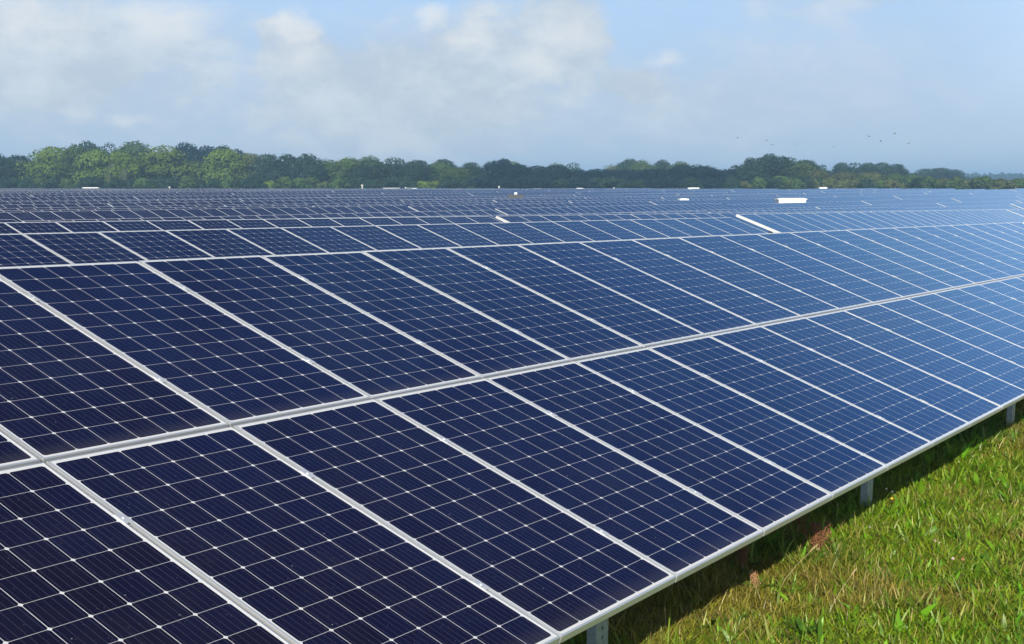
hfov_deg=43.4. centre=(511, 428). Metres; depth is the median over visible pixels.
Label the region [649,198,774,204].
solar table
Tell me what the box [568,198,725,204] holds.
solar table
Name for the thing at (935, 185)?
bush
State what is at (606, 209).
solar table
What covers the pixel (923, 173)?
broadleaf tree
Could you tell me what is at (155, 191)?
solar table
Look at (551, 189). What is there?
solar table
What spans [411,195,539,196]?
solar table
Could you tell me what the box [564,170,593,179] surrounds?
broadleaf tree
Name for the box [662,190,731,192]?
solar table
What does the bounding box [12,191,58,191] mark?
solar table
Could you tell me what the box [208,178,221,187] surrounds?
bush
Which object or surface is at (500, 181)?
bush
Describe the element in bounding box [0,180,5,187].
bush
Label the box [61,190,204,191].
solar table
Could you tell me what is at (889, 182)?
bush
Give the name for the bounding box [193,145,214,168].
broadleaf tree
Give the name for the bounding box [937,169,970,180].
broadleaf tree
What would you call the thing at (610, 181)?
bush
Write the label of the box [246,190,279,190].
solar table
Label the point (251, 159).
broadleaf tree
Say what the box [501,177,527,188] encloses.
bush
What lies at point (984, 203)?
solar table
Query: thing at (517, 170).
broadleaf tree
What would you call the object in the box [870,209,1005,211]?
solar table
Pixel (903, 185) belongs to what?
bush
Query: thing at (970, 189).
solar table
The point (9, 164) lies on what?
broadleaf tree
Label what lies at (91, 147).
broadleaf tree
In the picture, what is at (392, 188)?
solar table
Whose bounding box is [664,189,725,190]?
solar table
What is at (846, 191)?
solar table
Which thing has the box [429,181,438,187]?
bush
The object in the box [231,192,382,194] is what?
solar table
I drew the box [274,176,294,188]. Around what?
bush
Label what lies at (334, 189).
solar table
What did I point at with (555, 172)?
broadleaf tree
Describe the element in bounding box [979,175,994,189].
bush
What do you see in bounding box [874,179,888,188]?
bush
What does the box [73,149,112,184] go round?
broadleaf tree
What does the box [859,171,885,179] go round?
broadleaf tree
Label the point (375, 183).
bush
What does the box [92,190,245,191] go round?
solar table
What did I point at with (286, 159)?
broadleaf tree
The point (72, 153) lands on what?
broadleaf tree
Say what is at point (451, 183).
bush
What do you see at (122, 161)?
broadleaf tree
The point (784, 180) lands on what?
bush
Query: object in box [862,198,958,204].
solar table
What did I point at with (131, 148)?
broadleaf tree
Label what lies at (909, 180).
bush
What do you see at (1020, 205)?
solar table
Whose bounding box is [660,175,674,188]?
bush
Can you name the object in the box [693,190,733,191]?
solar table
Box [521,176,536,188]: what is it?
bush
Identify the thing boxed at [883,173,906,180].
broadleaf tree
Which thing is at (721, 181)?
bush
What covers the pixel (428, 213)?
solar table
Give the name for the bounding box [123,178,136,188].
bush
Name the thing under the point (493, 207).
solar table
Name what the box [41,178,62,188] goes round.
bush
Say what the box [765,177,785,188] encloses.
bush
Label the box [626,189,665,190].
solar table
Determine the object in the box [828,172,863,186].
broadleaf tree
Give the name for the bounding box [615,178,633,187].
bush
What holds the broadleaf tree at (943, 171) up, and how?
on the ground at (703, 612)
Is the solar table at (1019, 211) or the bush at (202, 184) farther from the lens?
the bush at (202, 184)
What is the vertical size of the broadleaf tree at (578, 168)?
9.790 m
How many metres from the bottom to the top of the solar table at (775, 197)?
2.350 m
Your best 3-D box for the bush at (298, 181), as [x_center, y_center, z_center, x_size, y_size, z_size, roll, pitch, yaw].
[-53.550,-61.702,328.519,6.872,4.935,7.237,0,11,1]
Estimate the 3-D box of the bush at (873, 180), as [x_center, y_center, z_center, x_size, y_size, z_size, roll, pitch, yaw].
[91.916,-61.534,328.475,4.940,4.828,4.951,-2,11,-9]
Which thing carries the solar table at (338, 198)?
on the ground at (703, 612)
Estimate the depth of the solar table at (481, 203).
86.44 m
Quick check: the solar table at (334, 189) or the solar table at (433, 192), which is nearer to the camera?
the solar table at (433, 192)
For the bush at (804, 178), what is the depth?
328.46 m
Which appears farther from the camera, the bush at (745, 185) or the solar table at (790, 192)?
the bush at (745, 185)
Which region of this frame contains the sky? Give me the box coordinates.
[0,0,1023,175]
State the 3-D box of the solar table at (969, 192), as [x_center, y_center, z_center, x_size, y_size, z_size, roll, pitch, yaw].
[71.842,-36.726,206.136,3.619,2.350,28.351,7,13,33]
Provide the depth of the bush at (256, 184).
326.79 m
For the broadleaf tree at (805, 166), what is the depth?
339.83 m
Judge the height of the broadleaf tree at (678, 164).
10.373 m
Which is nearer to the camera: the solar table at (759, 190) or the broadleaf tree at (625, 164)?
the solar table at (759, 190)
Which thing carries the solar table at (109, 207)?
on the ground at (703, 612)
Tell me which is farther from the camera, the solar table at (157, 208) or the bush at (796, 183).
the bush at (796, 183)
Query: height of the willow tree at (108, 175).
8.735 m
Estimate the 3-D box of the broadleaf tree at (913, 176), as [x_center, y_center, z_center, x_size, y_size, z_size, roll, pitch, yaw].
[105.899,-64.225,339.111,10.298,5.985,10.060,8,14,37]
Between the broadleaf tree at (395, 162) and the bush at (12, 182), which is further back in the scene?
the broadleaf tree at (395, 162)
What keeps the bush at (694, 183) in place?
on the ground at (703, 612)
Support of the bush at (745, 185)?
on the ground at (703, 612)
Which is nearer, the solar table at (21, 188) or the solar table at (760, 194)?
the solar table at (760, 194)
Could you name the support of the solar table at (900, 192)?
on the ground at (703, 612)
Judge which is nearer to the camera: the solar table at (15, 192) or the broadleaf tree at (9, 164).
the solar table at (15, 192)
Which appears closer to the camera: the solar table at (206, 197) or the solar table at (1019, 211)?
the solar table at (1019, 211)
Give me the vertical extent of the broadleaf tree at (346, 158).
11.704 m
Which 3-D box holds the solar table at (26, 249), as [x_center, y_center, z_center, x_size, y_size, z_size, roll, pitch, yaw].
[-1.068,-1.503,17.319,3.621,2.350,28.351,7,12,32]
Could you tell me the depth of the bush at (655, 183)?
323.65 m
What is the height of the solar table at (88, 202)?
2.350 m
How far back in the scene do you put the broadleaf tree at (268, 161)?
336.49 m
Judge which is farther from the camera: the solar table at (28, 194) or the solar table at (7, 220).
the solar table at (28, 194)
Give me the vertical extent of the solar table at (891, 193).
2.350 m
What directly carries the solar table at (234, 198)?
on the ground at (703, 612)
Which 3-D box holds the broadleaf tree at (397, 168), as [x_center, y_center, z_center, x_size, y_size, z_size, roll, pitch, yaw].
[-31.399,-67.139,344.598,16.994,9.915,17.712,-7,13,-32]
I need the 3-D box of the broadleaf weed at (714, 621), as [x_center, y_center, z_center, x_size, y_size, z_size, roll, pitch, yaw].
[1.132,1.075,7.123,0.379,0.097,0.205,0,11,0]
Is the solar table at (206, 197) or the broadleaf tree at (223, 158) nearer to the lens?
the solar table at (206, 197)
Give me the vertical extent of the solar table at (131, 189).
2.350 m
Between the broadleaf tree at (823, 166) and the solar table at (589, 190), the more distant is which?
the broadleaf tree at (823, 166)
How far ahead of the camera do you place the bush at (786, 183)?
327.77 m
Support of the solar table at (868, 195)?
on the ground at (703, 612)
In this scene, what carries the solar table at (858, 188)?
on the ground at (703, 612)
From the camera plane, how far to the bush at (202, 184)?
328.50 m
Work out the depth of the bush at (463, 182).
326.61 m
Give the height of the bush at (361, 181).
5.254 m
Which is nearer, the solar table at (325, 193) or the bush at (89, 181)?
the solar table at (325, 193)
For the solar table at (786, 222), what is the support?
on the ground at (703, 612)
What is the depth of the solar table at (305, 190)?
197.14 m
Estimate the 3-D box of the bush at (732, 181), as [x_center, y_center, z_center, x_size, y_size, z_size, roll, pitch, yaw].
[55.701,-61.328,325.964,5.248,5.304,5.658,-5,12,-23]
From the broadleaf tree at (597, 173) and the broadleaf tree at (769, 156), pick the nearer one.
the broadleaf tree at (597, 173)
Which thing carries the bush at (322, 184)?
on the ground at (703, 612)
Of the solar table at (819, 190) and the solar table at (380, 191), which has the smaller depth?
the solar table at (380, 191)
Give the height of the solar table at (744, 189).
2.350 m
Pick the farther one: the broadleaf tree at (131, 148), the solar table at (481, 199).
the broadleaf tree at (131, 148)
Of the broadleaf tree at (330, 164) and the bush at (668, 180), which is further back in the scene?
the broadleaf tree at (330, 164)
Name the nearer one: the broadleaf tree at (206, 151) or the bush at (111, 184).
the bush at (111, 184)
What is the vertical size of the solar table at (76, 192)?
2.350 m
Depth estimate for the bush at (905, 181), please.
328.71 m
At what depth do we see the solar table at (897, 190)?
266.13 m
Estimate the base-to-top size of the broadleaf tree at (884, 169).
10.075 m
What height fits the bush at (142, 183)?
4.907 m
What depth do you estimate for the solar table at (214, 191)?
173.21 m
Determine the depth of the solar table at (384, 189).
243.18 m
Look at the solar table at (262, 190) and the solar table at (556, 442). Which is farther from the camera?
the solar table at (262, 190)
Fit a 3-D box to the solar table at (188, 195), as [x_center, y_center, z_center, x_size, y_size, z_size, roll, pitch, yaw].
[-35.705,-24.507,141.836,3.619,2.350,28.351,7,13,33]
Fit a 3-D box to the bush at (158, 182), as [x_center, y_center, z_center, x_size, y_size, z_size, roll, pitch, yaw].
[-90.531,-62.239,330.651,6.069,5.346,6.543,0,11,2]
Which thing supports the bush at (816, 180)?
on the ground at (703, 612)
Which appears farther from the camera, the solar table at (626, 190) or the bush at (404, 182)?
the bush at (404, 182)
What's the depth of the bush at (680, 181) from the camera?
325.44 m
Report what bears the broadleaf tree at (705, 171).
on the ground at (703, 612)
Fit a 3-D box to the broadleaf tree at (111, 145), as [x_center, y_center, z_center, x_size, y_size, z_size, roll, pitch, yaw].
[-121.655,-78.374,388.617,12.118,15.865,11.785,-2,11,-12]
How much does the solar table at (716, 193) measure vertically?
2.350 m
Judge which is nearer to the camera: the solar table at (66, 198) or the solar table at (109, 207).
the solar table at (109, 207)
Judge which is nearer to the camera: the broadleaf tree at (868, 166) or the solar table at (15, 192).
the solar table at (15, 192)
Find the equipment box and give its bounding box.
[508,192,522,197]
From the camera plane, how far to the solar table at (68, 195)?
144.84 m
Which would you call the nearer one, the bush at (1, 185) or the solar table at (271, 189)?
the solar table at (271, 189)
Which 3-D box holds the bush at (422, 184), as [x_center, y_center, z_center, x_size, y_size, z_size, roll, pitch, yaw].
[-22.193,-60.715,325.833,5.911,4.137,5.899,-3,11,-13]
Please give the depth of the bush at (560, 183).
325.86 m
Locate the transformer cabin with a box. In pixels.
[774,198,806,202]
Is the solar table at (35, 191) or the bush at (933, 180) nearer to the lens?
the solar table at (35, 191)
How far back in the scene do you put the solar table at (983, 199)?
148.11 m
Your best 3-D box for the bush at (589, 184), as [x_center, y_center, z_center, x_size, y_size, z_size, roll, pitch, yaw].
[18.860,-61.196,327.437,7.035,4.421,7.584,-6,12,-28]
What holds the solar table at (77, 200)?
on the ground at (703, 612)
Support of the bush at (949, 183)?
on the ground at (703, 612)
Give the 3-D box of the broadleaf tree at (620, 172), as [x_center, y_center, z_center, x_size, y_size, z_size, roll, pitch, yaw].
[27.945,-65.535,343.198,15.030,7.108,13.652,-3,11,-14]
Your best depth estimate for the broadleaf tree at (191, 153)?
389.28 m
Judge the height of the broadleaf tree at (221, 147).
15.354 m
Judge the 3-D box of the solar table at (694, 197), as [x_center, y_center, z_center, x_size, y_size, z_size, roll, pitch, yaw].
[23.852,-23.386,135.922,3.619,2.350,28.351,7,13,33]
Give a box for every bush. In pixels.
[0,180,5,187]
[2,178,21,187]
[16,178,36,187]
[29,177,46,188]
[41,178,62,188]
[55,178,79,187]
[76,177,101,187]
[94,179,106,188]
[101,176,127,188]
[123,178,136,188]
[132,177,159,188]
[149,176,168,188]
[163,175,179,188]
[177,175,198,188]
[193,179,212,188]
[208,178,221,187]
[219,176,239,188]
[231,178,253,188]
[247,179,269,188]
[263,180,275,187]
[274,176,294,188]
[291,177,314,188]
[298,176,320,188]
[314,181,329,187]
[325,178,352,188]
[339,179,357,188]
[349,176,369,188]
[363,178,389,187]
[383,176,401,187]
[398,175,417,187]
[417,181,432,187]
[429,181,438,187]
[436,178,458,188]
[455,177,473,188]
[468,177,492,187]
[482,177,498,188]
[495,176,512,188]
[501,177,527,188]
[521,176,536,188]
[535,177,553,188]
[551,179,570,187]
[565,175,583,187]
[575,179,598,187]
[588,177,609,187]
[597,176,619,187]
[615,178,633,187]
[625,178,651,187]
[644,178,669,188]
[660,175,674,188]
[671,179,691,188]
[676,177,704,188]
[698,177,719,188]
[714,178,725,188]
[721,176,740,188]
[740,181,751,188]
[749,176,766,188]
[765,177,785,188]
[768,175,789,188]
[783,178,791,188]
[786,178,806,188]
[798,175,815,188]
[807,177,820,188]
[821,177,838,188]
[833,180,843,188]
[837,179,853,188]
[846,179,860,188]
[855,179,876,187]
[867,178,879,188]
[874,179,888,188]
[878,179,898,188]
[889,181,908,188]
[897,180,910,188]
[901,179,913,188]
[907,177,934,188]
[914,176,943,188]
[933,180,942,188]
[937,178,947,187]
[940,179,967,188]
[952,176,968,188]
[964,179,978,188]
[967,176,990,188]
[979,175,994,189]
[983,178,1012,188]
[1002,180,1018,188]
[1010,178,1023,188]
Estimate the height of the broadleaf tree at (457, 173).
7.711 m
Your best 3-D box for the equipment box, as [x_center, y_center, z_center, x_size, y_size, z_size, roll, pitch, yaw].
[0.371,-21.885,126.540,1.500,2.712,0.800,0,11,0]
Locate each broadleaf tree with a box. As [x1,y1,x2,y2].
[0,154,37,185]
[0,157,27,181]
[13,146,79,186]
[51,144,93,180]
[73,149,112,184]
[79,140,102,167]
[94,143,118,168]
[98,148,142,179]
[116,140,155,187]
[134,149,162,187]
[135,144,205,181]
[171,142,208,163]
[173,160,211,188]
[192,147,249,187]
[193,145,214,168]
[207,144,229,178]
[225,148,249,169]
[232,153,264,186]
[245,153,291,187]
[272,154,298,188]
[287,153,328,188]
[312,159,342,181]
[322,159,374,183]
[329,157,355,177]
[345,159,402,185]
[358,155,382,178]
[377,159,422,185]
[384,157,415,166]
[394,159,440,183]
[420,161,452,182]
[432,158,459,168]
[432,167,476,188]
[455,166,491,187]
[461,162,480,170]
[478,160,513,184]
[493,163,541,186]
[499,158,511,164]
[522,165,556,182]
[534,165,573,188]
[550,162,572,172]
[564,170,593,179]
[567,162,583,171]
[579,168,614,186]
[595,169,637,186]
[604,164,620,170]
[614,158,636,169]
[615,169,659,182]
[628,159,657,172]
[632,168,679,188]
[652,160,670,170]
[664,161,689,173]
[666,164,707,188]
[676,165,726,180]
[700,169,744,187]
[730,157,775,188]
[742,157,761,165]
[756,153,775,162]
[761,155,800,179]
[776,161,825,188]
[796,169,838,186]
[797,159,822,169]
[819,164,832,174]
[828,162,854,178]
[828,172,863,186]
[839,162,869,176]
[859,162,880,172]
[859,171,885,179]
[871,162,898,176]
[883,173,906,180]
[888,163,909,177]
[904,173,923,179]
[909,168,941,179]
[929,167,959,178]
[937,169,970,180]
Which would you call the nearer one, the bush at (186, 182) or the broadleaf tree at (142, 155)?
the bush at (186, 182)
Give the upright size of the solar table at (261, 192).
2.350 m
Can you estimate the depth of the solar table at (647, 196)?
136.32 m
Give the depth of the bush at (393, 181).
328.11 m
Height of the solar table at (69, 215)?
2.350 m
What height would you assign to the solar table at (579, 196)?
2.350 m
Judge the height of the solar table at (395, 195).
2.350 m
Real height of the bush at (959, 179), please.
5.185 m
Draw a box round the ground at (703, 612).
[567,405,1023,643]
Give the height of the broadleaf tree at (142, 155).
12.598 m
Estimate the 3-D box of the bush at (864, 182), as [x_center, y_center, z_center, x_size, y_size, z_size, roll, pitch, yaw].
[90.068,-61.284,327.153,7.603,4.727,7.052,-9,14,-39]
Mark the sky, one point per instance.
(591, 84)
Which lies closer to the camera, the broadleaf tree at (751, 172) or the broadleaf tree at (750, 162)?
the broadleaf tree at (751, 172)
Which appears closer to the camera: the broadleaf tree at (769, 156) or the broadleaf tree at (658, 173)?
the broadleaf tree at (658, 173)
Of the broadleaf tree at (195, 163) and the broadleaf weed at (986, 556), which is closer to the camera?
the broadleaf weed at (986, 556)
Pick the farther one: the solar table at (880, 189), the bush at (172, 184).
the bush at (172, 184)
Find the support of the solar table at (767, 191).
on the ground at (703, 612)
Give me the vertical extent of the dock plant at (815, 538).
0.278 m
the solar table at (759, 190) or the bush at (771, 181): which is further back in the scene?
the bush at (771, 181)
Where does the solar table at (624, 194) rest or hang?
on the ground at (703, 612)
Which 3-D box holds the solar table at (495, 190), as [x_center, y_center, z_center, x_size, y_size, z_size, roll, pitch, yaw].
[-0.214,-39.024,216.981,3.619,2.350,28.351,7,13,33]
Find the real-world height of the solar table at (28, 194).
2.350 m
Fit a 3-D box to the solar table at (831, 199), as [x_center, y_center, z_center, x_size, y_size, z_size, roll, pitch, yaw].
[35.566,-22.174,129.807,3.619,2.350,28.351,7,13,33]
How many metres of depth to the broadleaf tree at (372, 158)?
391.16 m
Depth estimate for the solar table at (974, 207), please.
94.09 m
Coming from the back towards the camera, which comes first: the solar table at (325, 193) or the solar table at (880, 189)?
the solar table at (880, 189)
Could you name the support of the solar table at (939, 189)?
on the ground at (703, 612)
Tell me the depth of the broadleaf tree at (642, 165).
392.00 m
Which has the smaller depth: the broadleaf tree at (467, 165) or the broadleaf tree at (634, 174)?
the broadleaf tree at (634, 174)
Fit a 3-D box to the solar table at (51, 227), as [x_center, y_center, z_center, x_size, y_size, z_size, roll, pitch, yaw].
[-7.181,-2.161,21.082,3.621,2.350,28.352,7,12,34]
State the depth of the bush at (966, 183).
327.80 m
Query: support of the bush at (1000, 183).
on the ground at (703, 612)
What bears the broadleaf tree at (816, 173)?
on the ground at (703, 612)
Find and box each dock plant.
[726,545,759,573]
[735,569,775,590]
[782,515,809,539]
[799,520,833,556]
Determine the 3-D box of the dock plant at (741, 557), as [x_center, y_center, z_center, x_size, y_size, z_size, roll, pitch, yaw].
[1.504,0.837,8.252,0.208,0.223,0.296,-3,11,-17]
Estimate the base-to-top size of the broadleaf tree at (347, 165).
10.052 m
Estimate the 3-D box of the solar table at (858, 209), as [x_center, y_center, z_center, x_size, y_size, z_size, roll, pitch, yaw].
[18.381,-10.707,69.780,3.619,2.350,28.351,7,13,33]
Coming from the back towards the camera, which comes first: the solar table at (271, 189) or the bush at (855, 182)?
the bush at (855, 182)
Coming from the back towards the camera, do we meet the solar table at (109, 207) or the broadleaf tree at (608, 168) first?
the broadleaf tree at (608, 168)
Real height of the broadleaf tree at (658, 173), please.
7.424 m
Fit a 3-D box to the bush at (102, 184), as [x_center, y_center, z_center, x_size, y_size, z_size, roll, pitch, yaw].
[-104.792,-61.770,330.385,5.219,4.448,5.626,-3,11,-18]
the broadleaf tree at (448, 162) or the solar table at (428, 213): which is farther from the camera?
the broadleaf tree at (448, 162)
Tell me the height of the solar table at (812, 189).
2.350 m
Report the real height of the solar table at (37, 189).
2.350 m
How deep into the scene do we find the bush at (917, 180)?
324.91 m
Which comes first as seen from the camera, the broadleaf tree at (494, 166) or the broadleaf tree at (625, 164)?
the broadleaf tree at (494, 166)
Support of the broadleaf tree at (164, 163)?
on the ground at (703, 612)
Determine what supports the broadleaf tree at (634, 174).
on the ground at (703, 612)
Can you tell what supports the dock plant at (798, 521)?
on the ground at (703, 612)
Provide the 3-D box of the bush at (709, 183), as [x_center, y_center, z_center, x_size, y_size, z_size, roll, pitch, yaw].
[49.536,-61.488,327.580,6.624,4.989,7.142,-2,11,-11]
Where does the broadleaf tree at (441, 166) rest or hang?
on the ground at (703, 612)
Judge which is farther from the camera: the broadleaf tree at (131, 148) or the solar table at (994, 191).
the broadleaf tree at (131, 148)
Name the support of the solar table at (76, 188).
on the ground at (703, 612)
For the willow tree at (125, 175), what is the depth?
327.11 m
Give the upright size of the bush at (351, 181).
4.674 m
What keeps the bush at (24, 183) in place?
on the ground at (703, 612)
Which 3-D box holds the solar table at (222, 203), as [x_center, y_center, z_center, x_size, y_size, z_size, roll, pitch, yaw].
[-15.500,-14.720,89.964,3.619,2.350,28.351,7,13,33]
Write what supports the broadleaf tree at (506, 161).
on the ground at (703, 612)
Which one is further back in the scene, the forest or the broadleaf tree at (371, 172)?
the forest
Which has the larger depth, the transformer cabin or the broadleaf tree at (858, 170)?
the broadleaf tree at (858, 170)
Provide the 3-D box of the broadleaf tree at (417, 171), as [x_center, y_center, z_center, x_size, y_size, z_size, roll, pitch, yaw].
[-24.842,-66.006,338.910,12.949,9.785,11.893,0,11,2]
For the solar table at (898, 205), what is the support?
on the ground at (703, 612)
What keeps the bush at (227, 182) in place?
on the ground at (703, 612)
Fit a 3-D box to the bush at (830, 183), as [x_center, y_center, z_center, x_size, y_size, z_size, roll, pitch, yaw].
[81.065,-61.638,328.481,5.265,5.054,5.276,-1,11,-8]
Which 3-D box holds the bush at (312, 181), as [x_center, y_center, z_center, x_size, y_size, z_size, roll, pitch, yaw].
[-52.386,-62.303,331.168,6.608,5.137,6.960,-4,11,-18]
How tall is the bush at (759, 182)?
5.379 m
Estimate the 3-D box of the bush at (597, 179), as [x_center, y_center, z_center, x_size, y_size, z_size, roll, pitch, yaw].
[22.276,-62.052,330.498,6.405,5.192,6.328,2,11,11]
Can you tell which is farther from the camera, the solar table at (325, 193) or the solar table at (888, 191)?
the solar table at (888, 191)
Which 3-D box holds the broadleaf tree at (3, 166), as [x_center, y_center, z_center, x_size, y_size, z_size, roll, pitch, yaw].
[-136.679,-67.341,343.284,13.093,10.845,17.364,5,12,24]
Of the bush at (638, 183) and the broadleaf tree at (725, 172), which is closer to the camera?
the bush at (638, 183)
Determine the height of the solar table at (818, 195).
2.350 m
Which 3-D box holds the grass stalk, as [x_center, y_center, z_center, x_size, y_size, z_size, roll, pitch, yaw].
[1.764,0.858,7.933,0.302,0.266,0.008,-6,12,-28]
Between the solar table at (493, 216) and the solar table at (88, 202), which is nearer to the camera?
the solar table at (493, 216)
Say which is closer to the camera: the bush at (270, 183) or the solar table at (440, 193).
the solar table at (440, 193)
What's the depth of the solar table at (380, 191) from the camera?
193.42 m
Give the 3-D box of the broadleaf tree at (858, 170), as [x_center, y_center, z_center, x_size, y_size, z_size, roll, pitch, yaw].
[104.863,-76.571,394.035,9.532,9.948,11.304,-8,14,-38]
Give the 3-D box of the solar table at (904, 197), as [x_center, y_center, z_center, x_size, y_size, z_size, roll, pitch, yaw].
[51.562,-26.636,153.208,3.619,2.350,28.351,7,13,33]
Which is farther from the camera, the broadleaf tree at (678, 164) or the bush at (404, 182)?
the broadleaf tree at (678, 164)
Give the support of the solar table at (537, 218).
on the ground at (703, 612)
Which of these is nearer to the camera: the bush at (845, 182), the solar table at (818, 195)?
the solar table at (818, 195)
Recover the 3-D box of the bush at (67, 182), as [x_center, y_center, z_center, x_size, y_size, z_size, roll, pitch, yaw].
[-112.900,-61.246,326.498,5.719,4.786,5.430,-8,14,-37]
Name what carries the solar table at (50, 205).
on the ground at (703, 612)
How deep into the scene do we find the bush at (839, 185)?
327.23 m
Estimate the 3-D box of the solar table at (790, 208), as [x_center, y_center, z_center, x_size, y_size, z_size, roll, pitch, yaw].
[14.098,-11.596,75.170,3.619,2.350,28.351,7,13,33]
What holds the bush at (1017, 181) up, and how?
on the ground at (703, 612)
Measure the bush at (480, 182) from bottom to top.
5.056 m
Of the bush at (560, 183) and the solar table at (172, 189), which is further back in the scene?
the bush at (560, 183)
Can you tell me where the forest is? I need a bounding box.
[292,172,1023,180]
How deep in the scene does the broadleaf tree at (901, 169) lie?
396.19 m
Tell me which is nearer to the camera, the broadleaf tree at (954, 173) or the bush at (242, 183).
the bush at (242, 183)
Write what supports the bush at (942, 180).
on the ground at (703, 612)
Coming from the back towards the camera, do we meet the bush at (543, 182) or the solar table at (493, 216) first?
the bush at (543, 182)
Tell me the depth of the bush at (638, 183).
326.15 m
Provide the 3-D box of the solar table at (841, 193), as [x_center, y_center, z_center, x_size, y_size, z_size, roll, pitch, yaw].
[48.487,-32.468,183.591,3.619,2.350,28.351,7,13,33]
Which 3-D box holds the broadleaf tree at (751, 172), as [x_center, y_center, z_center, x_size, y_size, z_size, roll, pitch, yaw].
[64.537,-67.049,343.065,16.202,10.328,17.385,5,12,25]
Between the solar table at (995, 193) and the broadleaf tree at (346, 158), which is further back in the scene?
the broadleaf tree at (346, 158)
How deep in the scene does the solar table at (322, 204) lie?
88.39 m
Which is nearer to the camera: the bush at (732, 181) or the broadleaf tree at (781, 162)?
the bush at (732, 181)
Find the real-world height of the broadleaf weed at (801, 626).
0.108 m
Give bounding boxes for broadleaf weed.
[683,613,746,628]
[773,617,829,639]
[953,583,976,592]
[975,550,1008,565]
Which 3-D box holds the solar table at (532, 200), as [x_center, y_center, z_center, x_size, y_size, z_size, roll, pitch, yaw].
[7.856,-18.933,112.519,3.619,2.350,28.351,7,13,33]
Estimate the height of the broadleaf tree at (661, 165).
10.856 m
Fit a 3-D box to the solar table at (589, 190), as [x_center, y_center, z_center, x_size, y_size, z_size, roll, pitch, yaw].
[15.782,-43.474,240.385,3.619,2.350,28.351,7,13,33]
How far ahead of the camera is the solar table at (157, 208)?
65.57 m
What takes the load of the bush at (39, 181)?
on the ground at (703, 612)
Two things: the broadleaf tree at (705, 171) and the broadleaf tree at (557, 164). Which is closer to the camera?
the broadleaf tree at (705, 171)
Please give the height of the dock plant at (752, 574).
0.163 m
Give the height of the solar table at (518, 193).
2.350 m
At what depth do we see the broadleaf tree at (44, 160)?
338.38 m
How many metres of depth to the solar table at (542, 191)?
215.69 m
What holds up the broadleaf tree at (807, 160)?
on the ground at (703, 612)
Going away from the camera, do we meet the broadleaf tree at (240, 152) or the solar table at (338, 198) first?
the solar table at (338, 198)
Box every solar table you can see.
[0,188,43,188]
[0,189,75,189]
[0,190,82,190]
[0,192,30,192]
[0,192,174,196]
[0,195,29,196]
[0,196,134,200]
[0,199,154,201]
[0,199,238,204]
[0,203,107,207]
[0,205,222,210]
[0,205,310,211]
[0,205,416,221]
[0,216,501,233]
[0,217,766,266]
[0,219,16,221]
[0,222,1023,643]
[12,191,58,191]
[22,210,500,221]
[30,193,232,196]
[31,192,121,192]
[55,188,98,188]
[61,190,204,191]
[69,194,267,198]
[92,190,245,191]
[107,199,402,206]
[115,189,147,189]
[126,191,185,191]
[134,195,326,199]
[148,189,197,189]
[157,197,329,199]
[175,191,243,192]
[176,191,330,192]
[224,201,491,206]
[231,189,311,189]
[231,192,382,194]
[240,196,436,200]
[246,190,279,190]
[280,190,331,190]
[290,211,707,221]
[312,189,357,189]
[312,201,569,206]
[327,193,470,196]
[332,190,454,192]
[358,189,411,189]
[363,188,424,188]
[381,191,495,193]
[401,197,582,201]
[408,201,653,214]
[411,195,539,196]
[417,193,472,195]
[418,197,549,199]
[435,195,571,198]
[453,190,547,191]
[468,192,578,195]
[493,197,661,202]
[495,203,735,214]
[496,191,588,191]
[496,211,868,232]
[507,196,626,197]
[526,189,577,190]
[549,189,625,191]
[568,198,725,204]
[573,193,677,195]
[576,191,663,193]
[585,195,710,198]
[590,190,662,191]
[592,188,650,188]
[619,207,817,212]
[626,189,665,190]
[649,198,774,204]
[661,195,778,198]
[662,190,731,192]
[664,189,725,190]
[676,192,758,194]
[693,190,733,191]
[708,207,907,212]
[711,193,802,195]
[726,189,762,189]
[726,201,867,208]
[727,191,792,192]
[727,196,833,198]
[731,189,788,191]
[736,209,1023,232]
[757,191,822,193]
[777,193,861,196]
[788,189,836,189]
[793,190,843,192]
[803,192,873,193]
[805,196,900,204]
[816,203,943,208]
[821,190,873,192]
[834,194,909,199]
[837,188,877,189]
[861,188,900,189]
[862,190,908,191]
[862,193,924,194]
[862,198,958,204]
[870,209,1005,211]
[874,189,917,190]
[874,191,927,192]
[894,194,968,199]
[905,205,1018,209]
[918,188,955,189]
[924,191,975,193]
[929,190,972,191]
[937,201,1020,208]
[951,196,1023,202]
[956,189,985,189]
[970,192,1016,193]
[974,190,1016,192]
[976,190,1009,190]
[1006,209,1023,216]
[1011,203,1023,208]
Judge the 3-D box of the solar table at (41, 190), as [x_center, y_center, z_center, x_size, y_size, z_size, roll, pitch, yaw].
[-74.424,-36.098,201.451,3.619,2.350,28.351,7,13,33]
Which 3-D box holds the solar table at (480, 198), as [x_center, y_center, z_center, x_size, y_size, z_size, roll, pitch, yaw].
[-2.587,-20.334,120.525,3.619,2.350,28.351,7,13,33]
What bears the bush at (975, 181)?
on the ground at (703, 612)
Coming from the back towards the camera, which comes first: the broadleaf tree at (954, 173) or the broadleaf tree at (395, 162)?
the broadleaf tree at (954, 173)
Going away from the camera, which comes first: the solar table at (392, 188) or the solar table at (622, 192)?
the solar table at (622, 192)
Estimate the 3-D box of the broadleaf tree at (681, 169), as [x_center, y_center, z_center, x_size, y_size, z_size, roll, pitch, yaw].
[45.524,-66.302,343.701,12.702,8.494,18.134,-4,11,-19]
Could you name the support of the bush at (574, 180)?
on the ground at (703, 612)
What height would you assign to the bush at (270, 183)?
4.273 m
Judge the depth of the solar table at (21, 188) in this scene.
305.71 m

